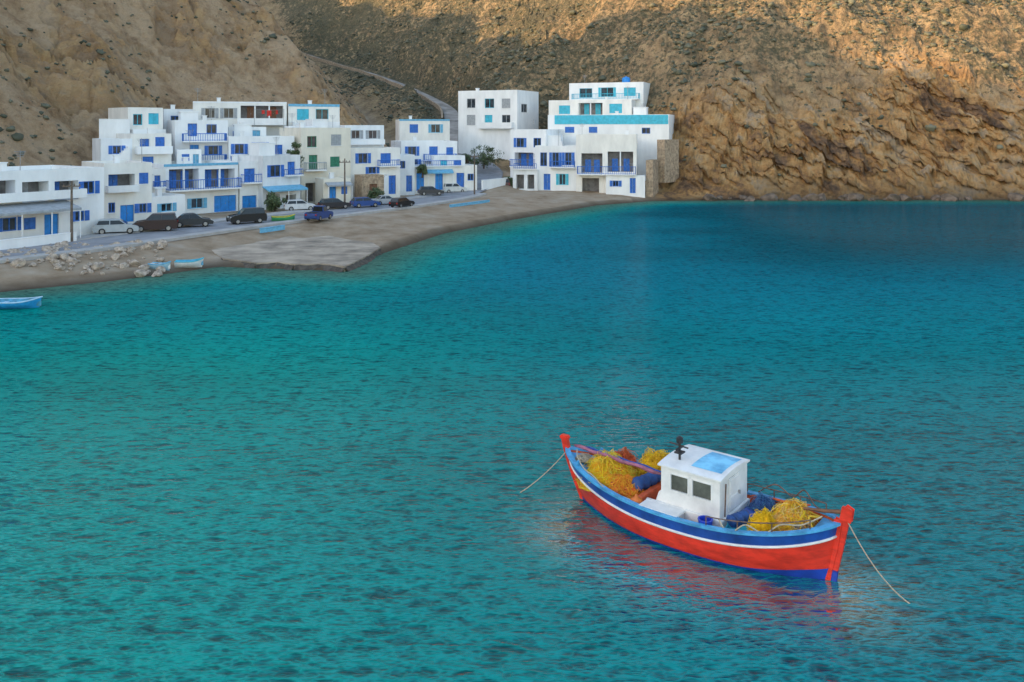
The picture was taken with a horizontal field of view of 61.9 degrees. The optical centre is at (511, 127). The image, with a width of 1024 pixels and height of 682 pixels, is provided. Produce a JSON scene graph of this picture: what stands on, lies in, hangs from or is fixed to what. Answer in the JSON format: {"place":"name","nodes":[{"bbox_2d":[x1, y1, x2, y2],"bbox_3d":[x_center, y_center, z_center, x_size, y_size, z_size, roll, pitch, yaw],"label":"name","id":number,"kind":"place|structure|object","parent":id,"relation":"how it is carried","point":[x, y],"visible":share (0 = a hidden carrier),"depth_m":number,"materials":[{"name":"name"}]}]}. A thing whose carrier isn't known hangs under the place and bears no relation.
{"place":"outdoors","nodes":[
{"label":"outdoors","id":0,"kind":"place"},
{"bbox_2d":[0,141,502,257],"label":"road","id":1,"kind":"structure","parent":0,"point":[491,171],"depth_m":84.61,"materials":[{"name":"asphalt"}]},
{"bbox_2d":[92,218,138,233],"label":"parked car","id":2,"kind":"object","parent":1,"relation":"on","point":[102,226],"visible":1,"depth_m":77.51,"materials":[{"name":"paint"}]},
{"bbox_2d":[132,212,178,231],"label":"parked car","id":3,"kind":"object","parent":1,"relation":"on","point":[167,221],"visible":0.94,"depth_m":79.62,"materials":[{"name":"paint"}]},
{"bbox_2d":[177,213,213,227],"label":"parked car","id":4,"kind":"object","parent":1,"relation":"on","point":[189,219],"visible":0.73,"depth_m":83.01,"materials":[{"name":"paint"}]},
{"bbox_2d":[226,207,266,224],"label":"parked car","id":5,"kind":"object","parent":1,"relation":"on","point":[255,214],"visible":1,"depth_m":86.20,"materials":[{"name":"paint"}]},
{"bbox_2d":[318,198,350,209],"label":"parked car","id":6,"kind":"object","parent":1,"relation":"on","point":[328,203],"visible":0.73,"depth_m":101.43,"materials":[{"name":"paint"}]},
{"bbox_2d":[349,197,380,207],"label":"parked car","id":7,"kind":"object","parent":1,"relation":"on","point":[358,202],"visible":0.98,"depth_m":103.64,"materials":[{"name":"paint"}]},
{"bbox_2d":[372,195,391,204],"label":"parked car","id":8,"kind":"object","parent":1,"relation":"on","point":[381,199],"visible":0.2,"depth_m":107.06,"materials":[{"name":"paint"}]},
{"bbox_2d":[389,197,414,207],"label":"parked car","id":9,"kind":"object","parent":1,"relation":"on","point":[400,202],"visible":1,"depth_m":103.25,"materials":[{"name":"paint"}]},
{"bbox_2d":[417,186,443,194],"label":"parked car","id":10,"kind":"object","parent":1,"relation":"on","point":[423,190],"visible":1,"depth_m":122.11,"materials":[{"name":"paint"}]},
{"bbox_2d":[443,183,466,192],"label":"parked car","id":11,"kind":"object","parent":1,"relation":"on","point":[451,187],"visible":1,"depth_m":126.94,"materials":[{"name":"paint"}]},
{"bbox_2d":[77,192,444,240],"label":"pavement","id":12,"kind":"structure","parent":0,"point":[92,236],"depth_m":88.25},
{"bbox_2d":[62,181,80,241],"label":"utility pole","id":13,"kind":"object","parent":12,"relation":"on","point":[71,211],"visible":0.96,"depth_m":72.69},
{"bbox_2d":[284,199,314,210],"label":"parked car","id":14,"kind":"object","parent":12,"relation":"on","point":[289,205],"visible":0.88,"depth_m":99.29,"materials":[{"name":"paint"}]},
{"bbox_2d":[367,187,384,198],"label":"tree","id":15,"kind":"object","parent":12,"relation":"on","point":[377,191],"visible":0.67,"depth_m":110.24,"materials":[{"name":"green plant"}]},
{"bbox_2d":[212,236,380,271],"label":"quay","id":16,"kind":"structure","parent":0,"point":[331,251],"depth_m":72.84,"materials":[{"name":"concrete"}]},
{"bbox_2d":[221,249,381,271],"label":"quay wall","id":17,"kind":"structure","parent":16,"relation":"on","point":[366,260],"depth_m":66.67,"materials":[{"name":"stone"}]},
{"bbox_2d":[311,55,457,140],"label":"road","id":18,"kind":"structure","parent":0,"point":[450,112],"depth_m":199.55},
{"bbox_2d":[0,200,1023,681],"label":"water","id":19,"kind":"structure","parent":0,"point":[234,474],"depth_m":29.44,"materials":[{"name":"liquid"}]},
{"bbox_2d":[0,296,42,308],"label":"rowing boat","id":20,"kind":"object","parent":19,"relation":"on","point":[19,303],"visible":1,"depth_m":51.87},
{"bbox_2d":[560,433,854,581],"bbox_3d":[4.834,9.915,23.123,8.588,3.210,2.830,0,0,39],"label":"fishing boat","id":21,"kind":"object","parent":19,"relation":"on","point":[695,482],"visible":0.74,"depth_m":21.98,"materials":[{"name":"red paint"}]},
{"bbox_2d":[575,453,591,463],"bbox_3d":[2.125,9.718,25.179,0.591,0.204,0.489,0,0,39],"label":"rope coil","id":22,"kind":"object","parent":21,"relation":"on","point":[584,458],"visible":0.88,"depth_m":25.07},
{"bbox_2d":[576,449,640,491],"bbox_3d":[2.835,9.780,24.559,2.077,1.000,1.660,0,0,39],"label":"fishing net","id":23,"kind":"object","parent":21,"relation":"on","point":[601,468],"visible":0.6,"depth_m":24.29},
{"bbox_2d":[574,444,660,474],"bbox_3d":[2.969,9.449,24.344,0.112,0.186,3.193,0,0,-43],"label":"boom","id":24,"kind":"object","parent":21,"relation":"on","point":[640,466],"visible":0.98,"depth_m":24.20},
{"bbox_2d":[605,473,644,498],"bbox_3d":[3.129,10.035,23.835,1.614,0.730,1.174,0,0,39],"label":"fishing net","id":25,"kind":"object","parent":21,"relation":"on","point":[623,486],"visible":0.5,"depth_m":23.64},
{"bbox_2d":[614,447,639,474],"bbox_3d":[3.347,9.811,25.082,1.108,0.857,0.856,0,0,39],"label":"fishing net","id":26,"kind":"object","parent":21,"relation":"on","point":[625,453],"visible":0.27,"depth_m":24.99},
{"bbox_2d":[631,472,660,491],"bbox_3d":[3.756,9.906,23.926,1.088,0.431,0.403,0,0,-40],"label":"rolled tarpaulin","id":27,"kind":"object","parent":21,"relation":"on","point":[647,480],"visible":0.92,"depth_m":23.74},
{"bbox_2d":[637,447,669,489],"bbox_3d":[4.168,9.811,24.671,1.430,1.098,1.087,0,0,39],"label":"fishing net","id":28,"kind":"object","parent":21,"relation":"on","point":[652,459],"visible":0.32,"depth_m":24.59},
{"bbox_2d":[638,499,684,518],"bbox_3d":[3.935,10.170,22.472,1.160,0.340,0.500,0,0,39],"label":"storage box","id":29,"kind":"object","parent":21,"relation":"on","point":[662,508],"visible":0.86,"depth_m":22.41,"materials":[{"name":"white paint"}]},
{"bbox_2d":[726,509,749,527],"bbox_3d":[5.774,9.979,21.755,0.706,0.383,0.358,0,0,-28],"label":"rolled tarpaulin","id":30,"kind":"object","parent":21,"relation":"on","point":[743,515],"visible":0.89,"depth_m":21.64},
{"bbox_2d":[745,490,778,511],"bbox_3d":[6.690,9.995,22.593,1.131,0.651,0.837,0,0,39],"label":"fishing net","id":31,"kind":"object","parent":21,"relation":"on","point":[760,501],"visible":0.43,"depth_m":22.50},
{"bbox_2d":[746,506,778,530],"bbox_3d":[6.311,9.869,21.401,0.998,0.821,0.864,0,0,39],"label":"fishing net","id":32,"kind":"object","parent":21,"relation":"on","point":[764,515],"visible":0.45,"depth_m":21.25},
{"bbox_2d":[718,516,822,531],"bbox_3d":[6.294,9.734,20.866,2.471,0.663,0.365,0,0,17],"label":"deck rope","id":33,"kind":"object","parent":21,"relation":"on","point":[775,526],"visible":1,"depth_m":20.66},
{"bbox_2d":[758,484,820,508],"bbox_3d":[7.337,9.573,22.012,0.329,0.578,2.519,0,0,-26],"label":"deck rope","id":34,"kind":"object","parent":21,"relation":"on","point":[789,494],"visible":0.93,"depth_m":22.35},
{"bbox_2d":[770,498,817,530],"bbox_3d":[7.064,9.788,21.403,1.530,0.984,1.426,0,0,39],"label":"fishing net","id":35,"kind":"object","parent":21,"relation":"on","point":[787,510],"visible":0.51,"depth_m":21.20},
{"bbox_2d":[848,523,909,603],"bbox_3d":[8.729,10.253,20.038,1.694,1.718,0.028,0,0,33],"label":"mooring rope","id":36,"kind":"object","parent":21,"relation":"attached to","point":[875,567],"visible":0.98,"depth_m":20.14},
{"bbox_2d":[0,0,1023,291],"bbox_3d":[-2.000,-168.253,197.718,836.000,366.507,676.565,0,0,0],"label":"hills","id":37,"kind":"structure","parent":0,"point":[976,118],"depth_m":144.17,"materials":[{"name":"stone"}]},
{"bbox_2d":[0,232,76,249],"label":"garden wall","id":38,"kind":"structure","parent":37,"relation":"on","point":[5,244],"depth_m":70.09,"materials":[{"name":"white paint"}]},
{"bbox_2d":[0,150,103,239],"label":"house","id":39,"kind":"structure","parent":37,"relation":"on","point":[34,200],"depth_m":74.77,"materials":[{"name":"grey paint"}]},
{"bbox_2d":[2,217,18,232],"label":"window","id":40,"kind":"structure","parent":39,"relation":"in","point":[9,224],"depth_m":72.17,"materials":[{"name":"glass"}]},
{"bbox_2d":[44,214,57,234],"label":"door","id":41,"kind":"structure","parent":39,"relation":"in","point":[55,216],"depth_m":75.01,"materials":[{"name":"blue paint"}]},
{"bbox_2d":[84,181,95,194],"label":"window","id":42,"kind":"structure","parent":39,"relation":"in","point":[89,185],"depth_m":78.03,"materials":[{"name":"blue paint"}]},
{"bbox_2d":[92,138,131,160],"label":"house","id":43,"kind":"structure","parent":37,"relation":"on","point":[104,149],"depth_m":98.93,"materials":[{"name":"white paint"}]},
{"bbox_2d":[99,119,129,137],"bbox_3d":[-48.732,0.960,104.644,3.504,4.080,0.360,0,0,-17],"label":"building","id":44,"kind":"structure","parent":37,"relation":"on","point":[109,128],"depth_m":104.44,"materials":[{"name":"white paint"}]},
{"bbox_2d":[82,138,151,222],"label":"house","id":45,"kind":"structure","parent":37,"relation":"on","point":[128,191],"depth_m":85.88,"materials":[{"name":"white paint"}]},
{"bbox_2d":[120,205,132,221],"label":"door","id":46,"kind":"structure","parent":45,"relation":"in","point":[122,207],"depth_m":85.60,"materials":[{"name":"blue paint"}]},
{"bbox_2d":[108,107,165,133],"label":"house","id":47,"kind":"structure","parent":37,"relation":"on","point":[142,119],"depth_m":107.48,"materials":[{"name":"white paint"}]},
{"bbox_2d":[132,114,142,125],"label":"window","id":48,"kind":"structure","parent":47,"relation":"in","point":[137,118],"depth_m":106.89,"materials":[{"name":"teal paint"}]},
{"bbox_2d":[116,128,172,163],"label":"house","id":49,"kind":"structure","parent":37,"relation":"on","point":[157,148],"depth_m":101.45,"materials":[{"name":"white paint"}]},
{"bbox_2d":[152,167,166,192],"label":"house","id":50,"kind":"structure","parent":37,"relation":"on","point":[159,178],"depth_m":93.13,"materials":[{"name":"white paint"}]},
{"bbox_2d":[148,261,170,270],"bbox_3d":[-26.861,10.537,65.216,1.743,0.766,0.858,0,0,10],"label":"rowing boat","id":51,"kind":"object","parent":37,"relation":"on","point":[153,265],"visible":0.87,"depth_m":64.97,"materials":[{"name":"white paint"}]},
{"bbox_2d":[152,174,184,217],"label":"house","id":52,"kind":"structure","parent":37,"relation":"on","point":[166,202],"depth_m":88.88,"materials":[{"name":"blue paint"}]},
{"bbox_2d":[161,203,173,212],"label":"window","id":53,"kind":"structure","parent":52,"relation":"in","point":[165,207],"depth_m":88.45,"materials":[{"name":"glass"}]},
{"bbox_2d":[163,105,192,132],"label":"house","id":54,"kind":"structure","parent":37,"relation":"on","point":[171,113],"depth_m":114.45,"materials":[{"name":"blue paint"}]},
{"bbox_2d":[174,257,203,267],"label":"rowing boat","id":55,"kind":"object","parent":37,"relation":"on","point":[193,263],"visible":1,"depth_m":66.18,"materials":[{"name":"blue paint"}]},
{"bbox_2d":[177,130,200,163],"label":"house","id":56,"kind":"structure","parent":37,"relation":"on","point":[194,155],"depth_m":103.60,"materials":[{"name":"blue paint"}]},
{"bbox_2d":[152,157,241,213],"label":"house","id":57,"kind":"structure","parent":37,"relation":"on","point":[206,186],"depth_m":98.52,"materials":[{"name":"white paint"}]},
{"bbox_2d":[191,198,203,208],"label":"window","id":58,"kind":"structure","parent":57,"relation":"in","point":[197,203],"depth_m":97.66,"materials":[{"name":"glass"}]},
{"bbox_2d":[214,195,234,211],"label":"garage door","id":59,"kind":"structure","parent":57,"relation":"in","point":[225,202],"depth_m":100.03,"materials":[{"name":"blue paint"}]},
{"bbox_2d":[168,106,227,160],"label":"house","id":60,"kind":"structure","parent":37,"relation":"on","point":[209,138],"depth_m":108.66,"materials":[{"name":"white paint"}]},
{"bbox_2d":[210,155,261,210],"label":"house","id":61,"kind":"structure","parent":37,"relation":"on","point":[248,174],"depth_m":101.89,"materials":[{"name":"white paint"}]},
{"bbox_2d":[244,168,253,181],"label":"door","id":62,"kind":"structure","parent":61,"relation":"in","point":[246,171],"depth_m":101.97,"materials":[{"name":"blue paint"}]},
{"bbox_2d":[242,195,255,207],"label":"garage door","id":63,"kind":"structure","parent":61,"relation":"in","point":[247,201],"depth_m":102.04,"materials":[{"name":"blue paint"}]},
{"bbox_2d":[193,98,286,135],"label":"house","id":64,"kind":"structure","parent":37,"relation":"on","point":[238,112],"depth_m":119.88,"materials":[{"name":"white paint"}]},
{"bbox_2d":[223,108,233,118],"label":"window","id":65,"kind":"structure","parent":64,"relation":"in","point":[228,112],"depth_m":119.63,"materials":[{"name":"grey paint"}]},
{"bbox_2d":[0,193,485,263],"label":"promenade","id":66,"kind":"structure","parent":37,"relation":"on","point":[156,240],"depth_m":79.91,"materials":[{"name":"concrete"}]},
{"bbox_2d":[304,205,332,220],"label":"parked car","id":67,"kind":"object","parent":66,"relation":"on","point":[319,212],"visible":1,"depth_m":89.38,"materials":[{"name":"paint"}]},
{"bbox_2d":[228,122,265,135],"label":"house","id":68,"kind":"structure","parent":37,"relation":"on","point":[258,131],"depth_m":114.58,"materials":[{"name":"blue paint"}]},
{"bbox_2d":[228,124,293,160],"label":"house","id":69,"kind":"structure","parent":37,"relation":"on","point":[240,140],"depth_m":109.84,"materials":[{"name":"white paint"}]},
{"bbox_2d":[234,144,244,154],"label":"window","id":70,"kind":"structure","parent":69,"relation":"in","point":[239,148],"depth_m":108.58,"materials":[{"name":"blue paint"}]},
{"bbox_2d":[259,225,284,232],"bbox_3d":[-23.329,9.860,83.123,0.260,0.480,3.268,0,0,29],"label":"boat","id":71,"kind":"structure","parent":37,"relation":"on","point":[272,228],"depth_m":82.98,"materials":[{"name":"blue paint"}]},
{"bbox_2d":[238,137,307,209],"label":"house","id":72,"kind":"structure","parent":37,"relation":"on","point":[280,175],"depth_m":104.05,"materials":[{"name":"white paint"}]},
{"bbox_2d":[270,165,279,177],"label":"window","id":73,"kind":"structure","parent":72,"relation":"in","point":[275,169],"depth_m":103.48,"materials":[{"name":"glass"}]},
{"bbox_2d":[264,191,286,211],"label":"tree","id":74,"kind":"object","parent":37,"relation":"on","point":[274,201],"visible":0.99,"depth_m":99.94,"materials":[{"name":"green plant"}]},
{"bbox_2d":[271,214,294,220],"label":"rowing boat","id":75,"kind":"object","parent":37,"relation":"on","point":[283,218],"visible":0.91,"depth_m":88.97,"materials":[{"name":"green paint"}]},
{"bbox_2d":[286,142,304,166],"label":"tree","id":76,"kind":"object","parent":37,"relation":"on","point":[294,151],"visible":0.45,"depth_m":107.23,"materials":[{"name":"green plant"}]},
{"bbox_2d":[287,89,339,127],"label":"house","id":77,"kind":"structure","parent":37,"relation":"on","point":[301,112],"depth_m":123.37,"materials":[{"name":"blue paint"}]},
{"bbox_2d":[316,109,328,120],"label":"window","id":78,"kind":"structure","parent":77,"relation":"in","point":[320,113],"depth_m":124.12,"materials":[{"name":"glass"}]},
{"bbox_2d":[280,115,350,202],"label":"house","id":79,"kind":"structure","parent":37,"relation":"on","point":[324,150],"depth_m":113.09,"materials":[{"name":"white paint"}]},
{"bbox_2d":[307,136,316,147],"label":"window","id":80,"kind":"structure","parent":79,"relation":"in","point":[311,140],"depth_m":111.91,"materials":[{"name":"green paint"}]},
{"bbox_2d":[315,173,352,203],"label":"house","id":81,"kind":"structure","parent":37,"relation":"on","point":[331,186],"depth_m":109.10,"materials":[{"name":"grey paint"}]},
{"bbox_2d":[340,125,384,147],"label":"house","id":82,"kind":"structure","parent":37,"relation":"on","point":[367,136],"depth_m":123.42,"materials":[{"name":"white paint"}]},
{"bbox_2d":[354,174,383,198],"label":"house","id":83,"kind":"structure","parent":37,"relation":"on","point":[364,184],"depth_m":113.35,"materials":[{"name":"brown stone"}]},
{"bbox_2d":[302,52,442,117],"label":"road wall","id":84,"kind":"structure","parent":37,"relation":"on","point":[434,104],"depth_m":246.16,"materials":[{"name":"stone"}]},
{"bbox_2d":[351,147,400,199],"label":"house","id":85,"kind":"structure","parent":37,"relation":"on","point":[385,161],"depth_m":118.02,"materials":[{"name":"white paint"}]},
{"bbox_2d":[389,175,394,193],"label":"door","id":86,"kind":"structure","parent":85,"relation":"in","point":[392,177],"depth_m":119.51,"materials":[{"name":"blue paint"}]},
{"bbox_2d":[394,141,414,194],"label":"house","id":87,"kind":"structure","parent":37,"relation":"on","point":[407,175],"depth_m":124.74,"materials":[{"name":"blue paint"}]},
{"bbox_2d":[416,164,427,177],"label":"tree","id":88,"kind":"object","parent":37,"relation":"on","point":[422,168],"visible":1,"depth_m":124.53,"materials":[{"name":"green plant"}]},
{"bbox_2d":[395,116,449,140],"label":"house","id":89,"kind":"structure","parent":37,"relation":"on","point":[410,128],"depth_m":148.07,"materials":[{"name":"white paint"}]},
{"bbox_2d":[391,137,456,163],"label":"house","id":90,"kind":"structure","parent":37,"relation":"on","point":[422,150],"depth_m":133.39,"materials":[{"name":"white paint"}]},
{"bbox_2d":[415,160,476,193],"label":"house","id":91,"kind":"structure","parent":37,"relation":"on","point":[438,176],"depth_m":127.61,"materials":[{"name":"white paint"}]},
{"bbox_2d":[416,173,423,190],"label":"door","id":92,"kind":"structure","parent":91,"relation":"in","point":[419,181],"depth_m":126.66,"materials":[{"name":"blue paint"}]},
{"bbox_2d":[435,174,442,189],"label":"door","id":93,"kind":"structure","parent":91,"relation":"in","point":[438,177],"depth_m":127.53,"materials":[{"name":"blue paint"}]},
{"bbox_2d":[431,155,464,165],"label":"balcony","id":94,"kind":"structure","parent":91,"relation":"attached to","point":[448,157],"depth_m":130.08,"materials":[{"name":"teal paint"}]},
{"bbox_2d":[449,200,489,206],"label":"sea kerb","id":95,"kind":"structure","parent":37,"relation":"on","point":[468,203],"depth_m":109.86,"materials":[{"name":"blue paint"}]},
{"bbox_2d":[470,144,504,168],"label":"tree","id":96,"kind":"object","parent":37,"relation":"on","point":[485,159],"visible":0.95,"depth_m":145.85,"materials":[{"name":"green plant"}]},
{"bbox_2d":[481,177,512,189],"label":"retaining wall","id":97,"kind":"structure","parent":37,"relation":"on","point":[486,184],"depth_m":131.35,"materials":[{"name":"white paint"}]},
{"bbox_2d":[458,88,538,160],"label":"house","id":98,"kind":"structure","parent":37,"relation":"on","point":[490,118],"depth_m":156.73,"materials":[{"name":"white paint"}]},
{"bbox_2d":[0,0,1023,175],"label":"scrub","id":99,"kind":"object","parent":37,"relation":"on","point":[609,60],"visible":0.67,"depth_m":163.51,"materials":[{"name":"green plant"}]},
{"bbox_2d":[513,163,537,190],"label":"house","id":100,"kind":"structure","parent":37,"relation":"on","point":[525,179],"depth_m":133.84,"materials":[{"name":"white paint"}]},
{"bbox_2d":[509,120,562,176],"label":"house","id":101,"kind":"structure","parent":37,"relation":"on","point":[524,143],"depth_m":139.21,"materials":[{"name":"white paint"}]},
{"bbox_2d":[535,130,575,190],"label":"house","id":102,"kind":"structure","parent":37,"relation":"on","point":[555,159],"depth_m":133.82,"materials":[{"name":"white paint"}]},
{"bbox_2d":[540,152,546,166],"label":"window","id":103,"kind":"structure","parent":102,"relation":"in","point":[543,155],"depth_m":134.34,"materials":[{"name":"blue paint"}]},
{"bbox_2d":[549,88,635,114],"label":"house","id":104,"kind":"structure","parent":37,"relation":"on","point":[606,106],"depth_m":151.68,"materials":[{"name":"white paint"}]},
{"bbox_2d":[576,125,636,192],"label":"house","id":105,"kind":"structure","parent":37,"relation":"on","point":[599,157],"depth_m":132.24,"materials":[{"name":"white paint"}]},
{"bbox_2d":[569,75,649,106],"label":"house","id":106,"kind":"structure","parent":37,"relation":"on","point":[638,92],"depth_m":155.08,"materials":[{"name":"white paint"}]},
{"bbox_2d":[580,88,591,97],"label":"window","id":107,"kind":"structure","parent":106,"relation":"in","point":[584,91],"depth_m":156.98,"materials":[{"name":"glass"}]},
{"bbox_2d":[548,104,673,180],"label":"house","id":108,"kind":"structure","parent":37,"relation":"on","point":[649,130],"depth_m":142.19,"materials":[{"name":"white paint"}]},
{"bbox_2d":[606,163,644,197],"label":"house","id":109,"kind":"structure","parent":37,"relation":"on","point":[633,186],"depth_m":130.28,"materials":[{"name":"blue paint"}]},
{"bbox_2d":[646,159,658,196],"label":"stone buttress","id":110,"kind":"structure","parent":37,"relation":"on","point":[652,177],"depth_m":130.97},
{"bbox_2d":[657,139,678,182],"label":"stone block","id":111,"kind":"structure","parent":37,"relation":"on","point":[668,153],"depth_m":134.81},
{"bbox_2d":[759,193,775,200],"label":"boulder","id":112,"kind":"object","parent":37,"relation":"on","point":[769,197],"visible":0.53,"depth_m":128.75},
{"bbox_2d":[940,193,957,200],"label":"boulder","id":113,"kind":"object","parent":37,"relation":"on","point":[946,197],"visible":0.67,"depth_m":128.51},
{"bbox_2d":[1007,193,1023,200],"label":"boulder","id":114,"kind":"object","parent":37,"relation":"on","point":[1015,197],"visible":0.67,"depth_m":127.83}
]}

